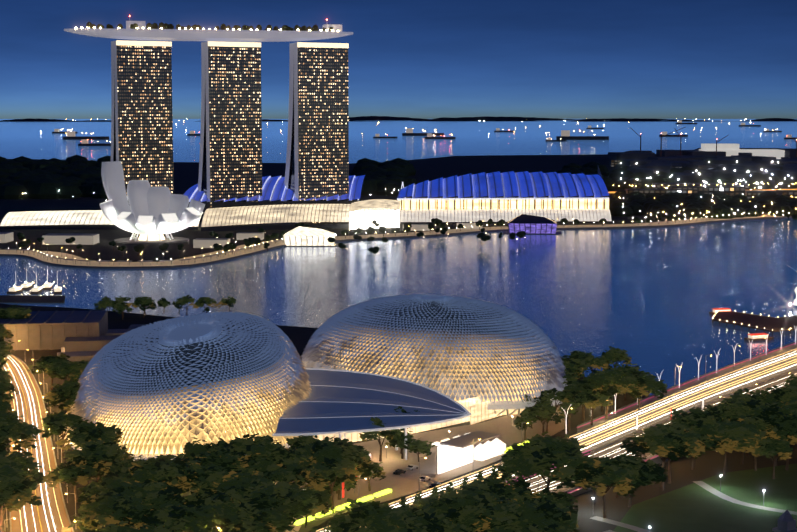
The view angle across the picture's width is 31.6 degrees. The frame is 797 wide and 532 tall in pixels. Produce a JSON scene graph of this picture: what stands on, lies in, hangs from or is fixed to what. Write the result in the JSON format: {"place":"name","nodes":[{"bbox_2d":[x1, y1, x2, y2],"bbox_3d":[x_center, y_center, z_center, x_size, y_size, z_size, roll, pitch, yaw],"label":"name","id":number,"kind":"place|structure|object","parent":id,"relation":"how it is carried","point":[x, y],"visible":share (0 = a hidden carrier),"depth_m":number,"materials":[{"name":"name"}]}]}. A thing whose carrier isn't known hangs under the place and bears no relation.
{"place":"outdoors","nodes":[
{"label":"outdoors","id":0,"kind":"place"},
{"bbox_2d":[0,214,781,266],"bbox_3d":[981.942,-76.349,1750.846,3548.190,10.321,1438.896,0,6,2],"label":"waterfront promenade","id":1,"kind":"structure","parent":0,"point":[79,240],"depth_m":1249.67,"materials":[{"name":"grey concrete"}]},
{"bbox_2d":[16,212,755,265],"bbox_3d":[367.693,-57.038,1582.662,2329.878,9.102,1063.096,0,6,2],"label":"promenade lamps","id":2,"kind":"object","parent":1,"relation":"on","point":[375,232],"visible":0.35,"depth_m":1343.44,"materials":[{"name":"grey"}]},
{"bbox_2d":[0,148,791,268],"bbox_3d":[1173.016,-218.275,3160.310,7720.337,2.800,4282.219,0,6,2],"label":"ground","id":3,"kind":"structure","parent":0,"point":[186,174],"depth_m":1583.01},
{"bbox_2d":[110,40,173,205],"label":"hotel tower","id":4,"kind":"structure","parent":3,"relation":"on","point":[141,117],"depth_m":1471.15,"materials":[{"name":"black glass"}]},
{"bbox_2d":[64,15,352,41],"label":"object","id":5,"kind":"structure","parent":4,"relation":"on","point":[135,30],"depth_m":1473.67,"materials":[{"name":"grey"}]},
{"bbox_2d":[100,161,204,243],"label":"lotus-shaped museum","id":6,"kind":"structure","parent":3,"relation":"on","point":[151,215],"depth_m":1303.05,"materials":[{"name":"grey"}]},
{"bbox_2d":[0,175,405,230],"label":"shopping mall","id":7,"kind":"structure","parent":3,"relation":"on","point":[358,213],"depth_m":1443.05,"materials":[{"name":"beige glass"}]},
{"bbox_2d":[198,41,261,221],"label":"hotel tower","id":8,"kind":"structure","parent":3,"relation":"on","point":[230,162],"depth_m":1490.44,"materials":[{"name":"black glass"}]},
{"bbox_2d":[284,42,348,222],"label":"hotel tower","id":9,"kind":"structure","parent":3,"relation":"on","point":[317,160],"depth_m":1508.77,"materials":[{"name":"black"}]},
{"bbox_2d":[17,208,770,256],"bbox_3d":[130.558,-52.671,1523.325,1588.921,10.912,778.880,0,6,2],"label":"promenade trees","id":10,"kind":"object","parent":3,"relation":"on","point":[257,240],"visible":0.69,"depth_m":1405.07,"materials":[{"name":"green plant"}]},
{"bbox_2d":[0,127,796,219],"bbox_3d":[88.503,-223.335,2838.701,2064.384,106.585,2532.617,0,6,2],"label":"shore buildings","id":11,"kind":"structure","parent":3,"relation":"on","point":[75,176],"depth_m":2228.69,"materials":[{"name":"grey"}]},
{"bbox_2d":[397,166,611,223],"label":"convention center","id":12,"kind":"structure","parent":3,"relation":"on","point":[416,209],"depth_m":1543.74,"materials":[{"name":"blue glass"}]},
{"bbox_2d":[609,159,796,198],"bbox_3d":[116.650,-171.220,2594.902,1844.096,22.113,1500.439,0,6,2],"label":"distant buildings","id":13,"kind":"structure","parent":3,"relation":"on","point":[730,189],"depth_m":1903.45,"materials":[{"name":"black concrete"}]},
{"bbox_2d":[613,133,796,216],"bbox_3d":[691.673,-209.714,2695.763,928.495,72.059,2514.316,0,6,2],"label":"city lights","id":14,"kind":"object","parent":3,"relation":"on","point":[721,185],"visible":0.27,"depth_m":1952.33},
{"bbox_2d":[0,119,796,395],"bbox_3d":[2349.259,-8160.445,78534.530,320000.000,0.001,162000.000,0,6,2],"label":"sea","id":15,"kind":"structure","parent":0,"point":[648,299],"depth_m":1060.52,"materials":[{"name":"liquid"}]},
{"bbox_2d":[0,268,796,340],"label":"jetties","id":16,"kind":"object","parent":15,"relation":"on","point":[749,321],"visible":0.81,"depth_m":800.74,"materials":[{"name":"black stone"}]},
{"bbox_2d":[14,281,790,335],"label":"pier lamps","id":17,"kind":"object","parent":16,"relation":"on","point":[63,286],"visible":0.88,"depth_m":924.50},
{"bbox_2d":[0,116,796,121],"bbox_3d":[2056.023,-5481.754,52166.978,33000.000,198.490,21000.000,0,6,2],"label":"distant islands","id":18,"kind":"object","parent":15,"relation":"on","point":[388,118],"visible":0.77,"depth_m":46996.06,"materials":[{"name":"grey"}]},
{"bbox_2d":[283,214,561,246],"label":"waterfront pavilions","id":19,"kind":"object","parent":15,"relation":"on","point":[298,236],"visible":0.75,"depth_m":1271.39,"materials":[{"name":"grey"}]},
{"bbox_2d":[52,120,796,145],"bbox_3d":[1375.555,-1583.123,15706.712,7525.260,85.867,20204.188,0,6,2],"label":"ships","id":20,"kind":"object","parent":15,"relation":"on","point":[565,136],"visible":0.92,"depth_m":7394.20,"materials":[{"name":"grey metal"}]},
{"bbox_2d":[567,341,796,497],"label":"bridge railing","id":21,"kind":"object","parent":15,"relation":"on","point":[576,491],"depth_m":572.67,"materials":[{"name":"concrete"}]},
{"bbox_2d":[0,303,796,531],"bbox_3d":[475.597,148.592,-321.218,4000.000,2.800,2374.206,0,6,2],"label":"land","id":22,"kind":"structure","parent":0,"point":[709,463],"depth_m":463.05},
{"bbox_2d":[2,354,73,531],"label":"road","id":23,"kind":"structure","parent":22,"relation":"on","point":[39,519],"depth_m":467.79,"materials":[{"name":"grey asphalt"}]},
{"bbox_2d":[4,356,62,531],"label":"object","id":24,"kind":"object","parent":23,"relation":"on","point":[36,452],"visible":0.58,"depth_m":466.04,"materials":[{"name":"white"}]},
{"bbox_2d":[0,310,149,361],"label":"waterfront buildings","id":25,"kind":"structure","parent":22,"relation":"on","point":[78,336],"depth_m":687.02,"materials":[{"name":"brown concrete"}]},
{"bbox_2d":[59,311,319,460],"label":"domed concert hall","id":26,"kind":"structure","parent":22,"relation":"on","point":[172,386],"depth_m":480.38,"materials":[{"name":"metal"}]},
{"bbox_2d":[91,472,332,531],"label":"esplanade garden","id":27,"kind":"object","parent":22,"relation":"on","point":[300,528],"depth_m":390.75,"materials":[{"name":"green plant"}]},
{"bbox_2d":[272,368,470,459],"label":"foyer roof","id":28,"kind":"structure","parent":22,"relation":"on","point":[340,402],"depth_m":484.32,"materials":[{"name":"metal"}]},
{"bbox_2d":[0,295,796,531],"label":"trees","id":29,"kind":"object","parent":22,"relation":"on","point":[232,486],"visible":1,"depth_m":404.45,"materials":[{"name":"green plant"}]},
{"bbox_2d":[5,329,792,531],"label":"lamp posts","id":30,"kind":"object","parent":22,"relation":"on","point":[386,448],"visible":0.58,"depth_m":450.13,"materials":[{"name":"grey metal"}]},
{"bbox_2d":[294,441,528,524],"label":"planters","id":31,"kind":"object","parent":22,"relation":"on","point":[338,508],"visible":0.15,"depth_m":409.56,"materials":[{"name":"green"}]},
{"bbox_2d":[292,396,564,524],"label":"forecourt","id":32,"kind":"structure","parent":22,"relation":"on","point":[407,481],"depth_m":477.11,"materials":[{"name":"grey concrete"}]},
{"bbox_2d":[301,293,567,415],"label":"domed theatre","id":33,"kind":"structure","parent":22,"relation":"on","point":[505,359],"depth_m":539.43,"materials":[{"name":"silver metal"}]},
{"bbox_2d":[432,431,505,474],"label":"forecourt stage and tents","id":34,"kind":"object","parent":22,"relation":"on","point":[455,452],"visible":0.88,"depth_m":456.74,"materials":[{"name":"white"}]},
{"bbox_2d":[341,399,703,510],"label":"banners","id":35,"kind":"object","parent":22,"relation":"on","point":[636,425],"visible":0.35,"depth_m":493.44,"materials":[{"name":"grey"}]},
{"bbox_2d":[316,348,796,531],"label":"bridge road","id":36,"kind":"structure","parent":22,"relation":"on","point":[607,444],"depth_m":537.16,"materials":[{"name":"grey asphalt"}]},
{"bbox_2d":[61,455,636,531],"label":"vehicles","id":37,"kind":"object","parent":36,"relation":"on","point":[396,472],"visible":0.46,"depth_m":438.50,"materials":[{"name":"black"}]},
{"bbox_2d":[317,349,796,531],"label":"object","id":38,"kind":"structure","parent":36,"relation":"on","point":[645,417],"depth_m":533.33,"materials":[{"name":"white"}]},
{"bbox_2d":[561,326,796,433],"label":"street lamps","id":39,"kind":"object","parent":22,"relation":"on","point":[698,369],"visible":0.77,"depth_m":609.52,"materials":[{"name":"white"}]},
{"bbox_2d":[8,329,789,528],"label":"street lamp heads","id":40,"kind":"object","parent":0,"point":[386,447],"visible":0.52,"depth_m":438.70,"materials":[{"name":"white glass"}]},
{"bbox_2d":[590,464,796,531],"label":"park lawn and paths","id":41,"kind":"structure","parent":0,"point":[735,504],"depth_m":409.85,"materials":[{"name":"green plant"}]},
{"bbox_2d":[772,510,796,531],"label":"park memorial tower","id":42,"kind":"structure","parent":0,"point":[786,522],"depth_m":334.32,"materials":[{"name":"stone"}]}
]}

